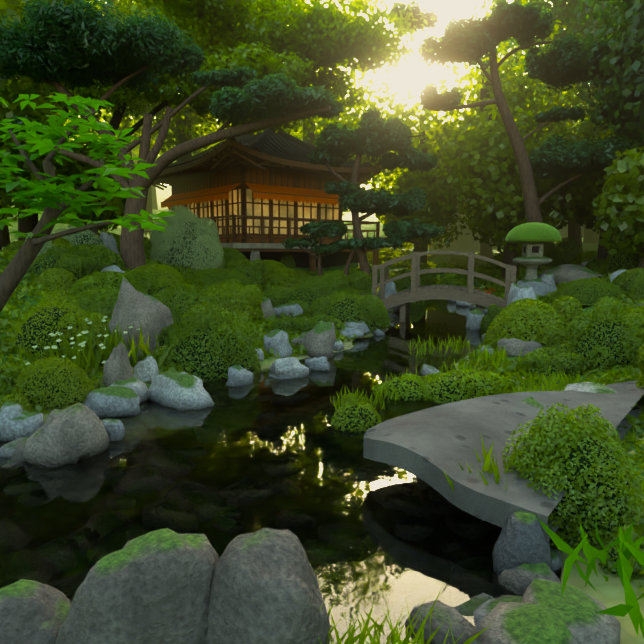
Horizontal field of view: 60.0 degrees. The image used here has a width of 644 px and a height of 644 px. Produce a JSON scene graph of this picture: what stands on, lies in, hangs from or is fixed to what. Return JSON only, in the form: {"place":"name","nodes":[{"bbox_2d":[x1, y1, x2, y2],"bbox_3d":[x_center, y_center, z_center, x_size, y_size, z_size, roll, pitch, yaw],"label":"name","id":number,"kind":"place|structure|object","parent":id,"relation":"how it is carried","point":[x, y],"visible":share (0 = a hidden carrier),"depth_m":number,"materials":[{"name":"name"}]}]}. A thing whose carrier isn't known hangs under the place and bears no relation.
{"place":"outdoors","nodes":[
{"label":"outdoors","id":0,"kind":"place"},
{"bbox_2d":[0,299,561,643],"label":"pond water","id":1,"kind":"structure","parent":0,"point":[261,451],"depth_m":3.53,"materials":[{"name":"black liquid"}]},
{"bbox_2d":[23,402,109,466],"bbox_3d":[-1.959,0.848,4.295,0.610,0.464,0.719,-5,11,-9],"label":"garden rock","id":2,"kind":"object","parent":1,"relation":"in","point":[74,433],"visible":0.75,"depth_m":4.09,"materials":[{"name":"grey stone"}]},
{"bbox_2d":[81,386,140,416],"bbox_3d":[-2.036,0.761,5.384,0.623,0.287,0.423,0,7,-4],"label":"garden rock","id":3,"kind":"object","parent":1,"relation":"in","point":[114,401],"visible":0.77,"depth_m":5.24,"materials":[{"name":"stone"}]},
{"bbox_2d":[101,419,124,440],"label":"garden rock","id":4,"kind":"object","parent":1,"relation":"in","point":[115,429],"visible":0.73,"depth_m":4.57,"materials":[{"name":"stone"}]},
{"bbox_2d":[147,372,213,408],"bbox_3d":[-1.434,0.694,5.751,0.780,0.354,0.472,7,7,41],"label":"garden rock","id":5,"kind":"object","parent":1,"relation":"in","point":[183,390],"visible":0.83,"depth_m":5.59,"materials":[{"name":"grey stone"}]},
{"bbox_2d":[226,365,253,386],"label":"garden rock","id":6,"kind":"object","parent":1,"relation":"in","point":[238,375],"visible":0.83,"depth_m":6.47,"materials":[{"name":"stone"}]},
{"bbox_2d":[204,527,329,643],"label":"garden rock","id":7,"kind":"object","parent":1,"relation":"in","point":[264,588],"visible":0.88,"depth_m":1.82,"materials":[{"name":"grey stone"}]},
{"bbox_2d":[268,357,308,378],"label":"garden rock","id":8,"kind":"object","parent":1,"relation":"on","point":[288,368],"visible":0.85,"depth_m":6.81,"materials":[{"name":"grey stone"}]},
{"bbox_2d":[305,357,329,370],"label":"garden rock","id":9,"kind":"object","parent":1,"relation":"on","point":[318,364],"visible":0.77,"depth_m":7.25,"materials":[{"name":"stone"}]},
{"bbox_2d":[340,325,363,338],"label":"garden rock","id":10,"kind":"object","parent":1,"relation":"on","point":[349,331],"visible":0.42,"depth_m":9.77,"materials":[{"name":"stone"}]},
{"bbox_2d":[345,320,369,333],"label":"rock","id":11,"kind":"object","parent":1,"relation":"on","point":[362,325],"visible":0.52,"depth_m":10.03,"materials":[{"name":"stone"}]},
{"bbox_2d":[506,282,536,306],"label":"garden rock","id":12,"kind":"object","parent":1,"relation":"in","point":[516,292],"visible":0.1,"depth_m":10.34,"materials":[{"name":"stone"}]},
{"bbox_2d":[0,185,643,643],"bbox_3d":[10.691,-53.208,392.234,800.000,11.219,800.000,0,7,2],"label":"terrain","id":13,"kind":"structure","parent":0,"point":[610,593],"depth_m":6.96,"materials":[{"name":"green plant"}]},
{"bbox_2d":[0,438,20,456],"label":"rock","id":14,"kind":"object","parent":13,"relation":"on","point":[7,449],"visible":0.27,"depth_m":4.24,"materials":[{"name":"grey stone"}]},
{"bbox_2d":[1,460,24,467],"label":"rock","id":15,"kind":"object","parent":13,"relation":"on","point":[11,463],"visible":0.17,"depth_m":4.03,"materials":[{"name":"grey stone"}]},
{"bbox_2d":[11,437,28,460],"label":"rock","id":16,"kind":"object","parent":13,"relation":"on","point":[18,452],"visible":0.1,"depth_m":4.21,"materials":[{"name":"grey stone"}]},
{"bbox_2d":[0,401,43,440],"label":"garden rock","id":17,"kind":"object","parent":13,"relation":"on","point":[17,421],"visible":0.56,"depth_m":4.57,"materials":[{"name":"stone"}]},
{"bbox_2d":[0,579,71,643],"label":"garden rock","id":18,"kind":"object","parent":13,"relation":"on","point":[33,612],"visible":0.85,"depth_m":1.97,"materials":[{"name":"grey stone"}]},
{"bbox_2d":[0,110,124,311],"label":"maple tree trunk","id":19,"kind":"object","parent":13,"relation":"on","point":[16,270],"visible":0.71,"depth_m":4.90,"materials":[{"name":"brown plant"}]},
{"bbox_2d":[100,230,118,253],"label":"garden rock","id":20,"kind":"object","parent":13,"relation":"on","point":[108,240],"visible":0.35,"depth_m":15.24,"materials":[{"name":"stone"}]},
{"bbox_2d":[101,265,124,273],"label":"garden rock","id":21,"kind":"object","parent":13,"relation":"on","point":[114,268],"visible":0.15,"depth_m":11.57,"materials":[{"name":"stone"}]},
{"bbox_2d":[102,341,131,386],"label":"garden rock","id":22,"kind":"object","parent":13,"relation":"on","point":[117,366],"visible":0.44,"depth_m":5.74,"materials":[{"name":"grey stone"}]},
{"bbox_2d":[25,205,224,364],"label":"pale shrub leaves","id":23,"kind":"object","parent":13,"relation":"on","point":[184,215],"visible":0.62,"depth_m":15.81,"materials":[{"name":"green plant"}]},
{"bbox_2d":[110,376,148,402],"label":"rock","id":24,"kind":"object","parent":13,"relation":"on","point":[139,387],"visible":0.31,"depth_m":5.66,"materials":[{"name":"grey stone"}]},
{"bbox_2d":[56,528,218,643],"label":"garden rock","id":25,"kind":"object","parent":13,"relation":"on","point":[152,587],"visible":0.83,"depth_m":1.84,"materials":[{"name":"grey stone"}]},
{"bbox_2d":[108,277,173,364],"bbox_3d":[-2.501,0.033,7.586,0.749,1.287,1.122,3,7,25],"label":"garden rock","id":26,"kind":"object","parent":13,"relation":"on","point":[134,308],"visible":0.4,"depth_m":7.34,"materials":[{"name":"grey stone"}]},
{"bbox_2d":[133,354,158,383],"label":"garden rock","id":27,"kind":"object","parent":13,"relation":"on","point":[145,369],"visible":0.6,"depth_m":6.07,"materials":[{"name":"grey stone"}]},
{"bbox_2d":[19,64,330,269],"bbox_3d":[-3.373,-3.455,12.286,7.862,4.786,1.471,2,8,18],"label":"pine tree trunk","id":28,"kind":"object","parent":13,"relation":"on","point":[132,253],"visible":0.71,"depth_m":12.55,"materials":[{"name":"brown plant"}]},
{"bbox_2d":[50,7,317,235],"bbox_3d":[-4.452,-6.023,18.474,10.029,8.286,0.560,0,7,2],"label":"tree trunk","id":29,"kind":"object","parent":13,"relation":"on","point":[116,119],"visible":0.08,"depth_m":18.37,"materials":[{"name":"brown wood"}]},
{"bbox_2d":[14,0,443,136],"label":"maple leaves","id":30,"kind":"object","parent":13,"relation":"on","point":[292,41],"visible":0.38,"depth_m":15.69,"materials":[{"name":"green plant"}]},
{"bbox_2d":[250,249,259,261],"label":"garden rock","id":31,"kind":"object","parent":13,"relation":"on","point":[254,255],"visible":0.15,"depth_m":18.38,"materials":[{"name":"grey stone"}]},
{"bbox_2d":[252,347,263,360],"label":"rock","id":32,"kind":"object","parent":13,"relation":"on","point":[260,353],"visible":0.4,"depth_m":7.48,"materials":[{"name":"grey stone"}]},
{"bbox_2d":[144,164,379,271],"bbox_3d":[-3.062,-3.982,25.666,7.560,5.292,8.520,-6,9,-40],"label":"wooden building frame","id":33,"kind":"object","parent":13,"relation":"on","point":[244,216],"visible":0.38,"depth_m":22.54,"materials":[{"name":"brown wood"}]},
{"bbox_2d":[161,183,342,209],"bbox_3d":[-3.062,-5.518,25.472,6.360,0.684,7.320,-6,9,-40],"label":"teahouse valance","id":34,"kind":"object","parent":33,"relation":"attached to","point":[270,189],"visible":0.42,"depth_m":22.70,"materials":[{"name":"orange wood"}]},
{"bbox_2d":[173,167,339,243],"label":"teahouse boards","id":35,"kind":"object","parent":33,"relation":"attached to","point":[278,178],"visible":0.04,"depth_m":22.85,"materials":[{"name":"brown wood"}]},
{"bbox_2d":[175,189,338,234],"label":"shoji windows","id":36,"kind":"structure","parent":33,"relation":"attached to","point":[257,210],"depth_m":22.87,"materials":[{"name":"beige paper"}]},
{"bbox_2d":[152,139,384,190],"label":"roof eaves","id":37,"kind":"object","parent":33,"relation":"attached to","point":[228,154],"depth_m":21.14,"materials":[{"name":"brown wood"}]},
{"bbox_2d":[165,125,379,168],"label":"teahouse roof tiles","id":38,"kind":"object","parent":33,"relation":"on","point":[271,142],"visible":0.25,"depth_m":23.38,"materials":[{"name":"tile"}]},
{"bbox_2d":[221,243,381,248],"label":"veranda floor","id":39,"kind":"structure","parent":33,"relation":"on","point":[254,245],"depth_m":20.69,"materials":[{"name":"brown wood"}]},
{"bbox_2d":[259,297,274,318],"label":"garden rock","id":40,"kind":"object","parent":13,"relation":"on","point":[267,306],"visible":0.12,"depth_m":10.98,"materials":[{"name":"grey stone"}]},
{"bbox_2d":[264,329,292,358],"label":"garden rock","id":41,"kind":"object","parent":13,"relation":"on","point":[276,340],"visible":0.81,"depth_m":7.84,"materials":[{"name":"stone"}]},
{"bbox_2d":[273,303,302,316],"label":"garden rock","id":42,"kind":"object","parent":13,"relation":"on","point":[292,308],"visible":0.58,"depth_m":11.35,"materials":[{"name":"stone"}]},
{"bbox_2d":[241,252,358,267],"bbox_3d":[-3.062,-3.893,25.678,6.240,4.848,7.200,-6,9,-40],"label":"foundation","id":43,"kind":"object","parent":13,"relation":"on","point":[301,259],"depth_m":23.18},
{"bbox_2d":[291,331,309,348],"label":"garden rock","id":44,"kind":"object","parent":13,"relation":"on","point":[300,339],"visible":0.15,"depth_m":8.42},
{"bbox_2d":[303,321,335,357],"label":"rock","id":45,"kind":"object","parent":13,"relation":"on","point":[320,339],"visible":0.81,"depth_m":8.14,"materials":[{"name":"grey stone"}]},
{"bbox_2d":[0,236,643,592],"bbox_3d":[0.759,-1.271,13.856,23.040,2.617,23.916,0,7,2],"label":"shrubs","id":46,"kind":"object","parent":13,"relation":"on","point":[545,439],"visible":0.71,"depth_m":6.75,"materials":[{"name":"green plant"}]},
{"bbox_2d":[0,0,643,254],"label":"pine needles","id":47,"kind":"object","parent":13,"relation":"on","point":[72,45],"visible":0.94,"depth_m":15.43,"materials":[{"name":"green plant"}]},
{"bbox_2d":[0,222,643,591],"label":"shrubs","id":48,"kind":"object","parent":13,"relation":"on","point":[563,311],"visible":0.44,"depth_m":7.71,"materials":[{"name":"green plant"}]},
{"bbox_2d":[0,92,643,637],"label":"leaves","id":49,"kind":"object","parent":13,"relation":"on","point":[54,130],"visible":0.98,"depth_m":4.49,"materials":[{"name":"green plant"}]},
{"bbox_2d":[0,249,643,643],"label":"grass","id":50,"kind":"structure","parent":13,"relation":"on","point":[424,383],"depth_m":5.71,"materials":[{"name":"green plant"}]},
{"bbox_2d":[0,0,643,278],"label":"forest tree trunks","id":51,"kind":"object","parent":13,"relation":"on","point":[29,224],"depth_m":24.98,"materials":[{"name":"brown plant"}]},
{"bbox_2d":[0,0,643,259],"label":"forest","id":52,"kind":"object","parent":51,"relation":"on","point":[471,175],"depth_m":19.96,"materials":[{"name":"green plant"}]},
{"bbox_2d":[298,240,346,275],"bbox_3d":[-0.013,-1.885,16.858,1.596,1.185,0.121,0,7,2],"label":"tree trunk","id":53,"kind":"object","parent":13,"relation":"on","point":[318,257],"visible":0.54,"depth_m":16.82,"materials":[{"name":"brown plant"}]},
{"bbox_2d":[332,338,343,350],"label":"rock","id":54,"kind":"object","parent":13,"relation":"on","point":[338,345],"visible":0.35,"depth_m":8.63,"materials":[{"name":"grey stone"}]},
{"bbox_2d":[323,135,420,281],"bbox_3d":[1.388,-3.281,16.138,2.969,4.598,0.320,0,7,2],"label":"tree trunk","id":55,"kind":"object","parent":13,"relation":"on","point":[361,252],"visible":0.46,"depth_m":16.14,"materials":[{"name":"brown plant"}]},
{"bbox_2d":[372,329,384,335],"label":"rock","id":56,"kind":"object","parent":13,"relation":"on","point":[377,332],"visible":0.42,"depth_m":10.25,"materials":[{"name":"stone"}]},
{"bbox_2d":[378,281,396,298],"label":"garden rock","id":57,"kind":"object","parent":13,"relation":"on","point":[390,289],"visible":0.23,"depth_m":15.78,"materials":[{"name":"stone"}]},
{"bbox_2d":[385,269,389,280],"bbox_3d":[2.465,-1.649,21.078,0.150,0.730,0.150,0,7,2],"label":"bridge post","id":58,"kind":"object","parent":13,"relation":"on","point":[387,274],"visible":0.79,"depth_m":21.00,"materials":[{"name":"brown wood"}]},
{"bbox_2d":[388,313,397,318],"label":"rock","id":59,"kind":"object","parent":13,"relation":"on","point":[393,315],"visible":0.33,"depth_m":12.85,"materials":[{"name":"stone"}]},
{"bbox_2d":[393,305,399,312],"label":"garden rock","id":60,"kind":"object","parent":13,"relation":"on","point":[396,309],"visible":0.19,"depth_m":13.94,"materials":[{"name":"grey stone"}]},
{"bbox_2d":[421,364,440,375],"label":"rock","id":61,"kind":"object","parent":13,"relation":"on","point":[427,369],"visible":0.25,"depth_m":6.98,"materials":[{"name":"grey stone"}]},
{"bbox_2d":[404,600,479,643],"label":"rock","id":62,"kind":"object","parent":13,"relation":"on","point":[458,622],"visible":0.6,"depth_m":2.24,"materials":[{"name":"grey stone"}]},
{"bbox_2d":[371,251,516,321],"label":"wooden bridge","id":63,"kind":"structure","parent":13,"relation":"on","point":[403,299],"depth_m":12.01,"materials":[{"name":"brown wood"}]},
{"bbox_2d":[456,300,471,306],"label":"rock","id":64,"kind":"object","parent":13,"relation":"on","point":[462,304],"visible":0.21,"depth_m":15.60,"materials":[{"name":"grey stone"}]},
{"bbox_2d":[470,304,475,309],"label":"rock","id":65,"kind":"object","parent":13,"relation":"on","point":[472,306],"visible":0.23,"depth_m":14.66,"materials":[{"name":"grey stone"}]},
{"bbox_2d":[466,308,483,330],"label":"garden rock","id":66,"kind":"object","parent":13,"relation":"on","point":[474,317],"visible":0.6,"depth_m":10.97,"materials":[{"name":"stone"}]},
{"bbox_2d":[470,639,480,643],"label":"rock","id":67,"kind":"object","parent":13,"relation":"on","point":[476,641],"depth_m":2.18,"materials":[{"name":"stone"}]},
{"bbox_2d":[480,60,491,134],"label":"cedar tree trunks","id":68,"kind":"object","parent":13,"relation":"on","point":[483,92],"visible":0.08,"depth_m":22.64,"materials":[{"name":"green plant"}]},
{"bbox_2d":[480,345,494,354],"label":"rock","id":69,"kind":"object","parent":13,"relation":"on","point":[489,347],"visible":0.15,"depth_m":7.72,"materials":[{"name":"stone"}]},
{"bbox_2d":[473,598,520,639],"bbox_3d":[0.790,1.258,2.308,0.407,0.198,0.399,-2,5,14],"label":"rock","id":70,"kind":"object","parent":13,"relation":"on","point":[482,611],"visible":0.21,"depth_m":2.33,"materials":[{"name":"stone"}]},
{"bbox_2d":[424,31,584,222],"bbox_3d":[5.653,-5.832,17.211,5.014,6.414,0.495,0,7,2],"label":"tree trunk","id":71,"kind":"object","parent":13,"relation":"on","point":[532,203],"visible":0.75,"depth_m":17.12,"materials":[{"name":"brown plant"}]},
{"bbox_2d":[429,206,583,252],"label":"garden wall","id":72,"kind":"structure","parent":13,"relation":"on","point":[464,243],"depth_m":29.85,"materials":[{"name":"paint"}]},
{"bbox_2d":[494,595,522,602],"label":"rock","id":73,"kind":"object","parent":13,"relation":"on","point":[505,597],"visible":0.1,"depth_m":2.41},
{"bbox_2d":[497,338,541,356],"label":"garden rock","id":74,"kind":"object","parent":13,"relation":"on","point":[513,346],"visible":0.67,"depth_m":7.42,"materials":[{"name":"grey stone"}]},
{"bbox_2d":[492,510,551,574],"bbox_3d":[0.977,1.080,2.705,0.272,0.347,0.325,4,5,12],"label":"garden rock","id":75,"kind":"object","parent":13,"relation":"on","point":[521,540],"visible":0.62,"depth_m":2.60,"materials":[{"name":"grey stone"}]},
{"bbox_2d":[480,602,578,643],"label":"rock","id":76,"kind":"object","parent":13,"relation":"on","point":[518,623],"visible":0.79,"depth_m":2.11,"materials":[{"name":"grey stone"}]},
{"bbox_2d":[498,563,560,595],"bbox_3d":[0.943,1.202,2.579,0.201,0.222,0.363,-7,6,-35],"label":"rock","id":77,"kind":"object","parent":13,"relation":"on","point":[518,580],"visible":0.21,"depth_m":2.52,"materials":[{"name":"grey stone"}]},
{"bbox_2d":[517,277,550,296],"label":"rock","id":78,"kind":"object","parent":13,"relation":"on","point":[539,286],"visible":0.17,"depth_m":15.43,"materials":[{"name":"stone"}]},
{"bbox_2d":[512,242,551,279],"bbox_3d":[5.952,-1.655,15.813,1.066,1.209,1.066,0,7,2],"label":"stone lantern","id":79,"kind":"object","parent":78,"relation":"on","point":[530,260],"visible":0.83,"depth_m":15.56,"materials":[{"name":"grey stone"}]},
{"bbox_2d":[523,246,538,252],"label":"stone lantern openings","id":80,"kind":"object","parent":79,"relation":"attached to","point":[535,249],"visible":0.56,"depth_m":15.54,"materials":[{"name":"black"}]},
{"bbox_2d":[505,222,561,241],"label":"lantern roof","id":81,"kind":"structure","parent":79,"relation":"on","point":[534,232],"depth_m":15.17,"materials":[{"name":"green plant"}]},
{"bbox_2d":[538,271,556,292],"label":"garden rock","id":82,"kind":"object","parent":13,"relation":"on","point":[548,277],"visible":0.27,"depth_m":15.58,"materials":[{"name":"stone"}]},
{"bbox_2d":[550,548,561,570],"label":"rock","id":83,"kind":"object","parent":13,"relation":"on","point":[556,560],"visible":0.12,"depth_m":2.73,"materials":[{"name":"grey stone"}]},
{"bbox_2d":[538,264,602,282],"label":"garden rock","id":84,"kind":"object","parent":13,"relation":"on","point":[567,273],"visible":0.42,"depth_m":16.30,"materials":[{"name":"grey stone"}]},
{"bbox_2d":[521,579,620,643],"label":"rock","id":85,"kind":"object","parent":13,"relation":"on","point":[585,622],"visible":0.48,"depth_m":2.16,"materials":[{"name":"green stone"}]},
{"bbox_2d":[580,257,596,266],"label":"garden rock","id":86,"kind":"object","parent":13,"relation":"on","point":[583,263],"visible":0.19,"depth_m":19.94,"materials":[{"name":"stone"}]},
{"bbox_2d":[564,382,630,413],"bbox_3d":[2.472,0.702,5.001,0.584,0.302,0.662,5,5,30],"label":"rock","id":87,"kind":"object","parent":13,"relation":"on","point":[592,387],"visible":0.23,"depth_m":4.96,"materials":[{"name":"grey stone"}]},
{"bbox_2d":[610,269,627,282],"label":"garden rock","id":88,"kind":"object","parent":13,"relation":"on","point":[615,274],"visible":0.1,"depth_m":14.10,"materials":[{"name":"stone"}]},
{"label":"pebble","id":89,"kind":"object","parent":13,"relation":"on","visible":0},
{"bbox_2d":[454,593,494,615],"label":"rock","id":90,"kind":"object","parent":89,"relation":"on","point":[468,607],"visible":0.12,"depth_m":2.41,"materials":[{"name":"stone"}]},
{"bbox_2d":[102,0,564,188],"label":"sky","id":91,"kind":"structure","parent":0,"point":[445,9],"materials":[{"name":"white"}]},
{"bbox_2d":[363,380,643,542],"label":"bridge","id":92,"kind":"structure","parent":0,"point":[429,446],"depth_m":3.52,"materials":[{"name":"stone"}]},
{"bbox_2d":[521,397,543,408],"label":"rock","id":93,"kind":"object","parent":92,"relation":"on","point":[531,401],"depth_m":4.39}
]}

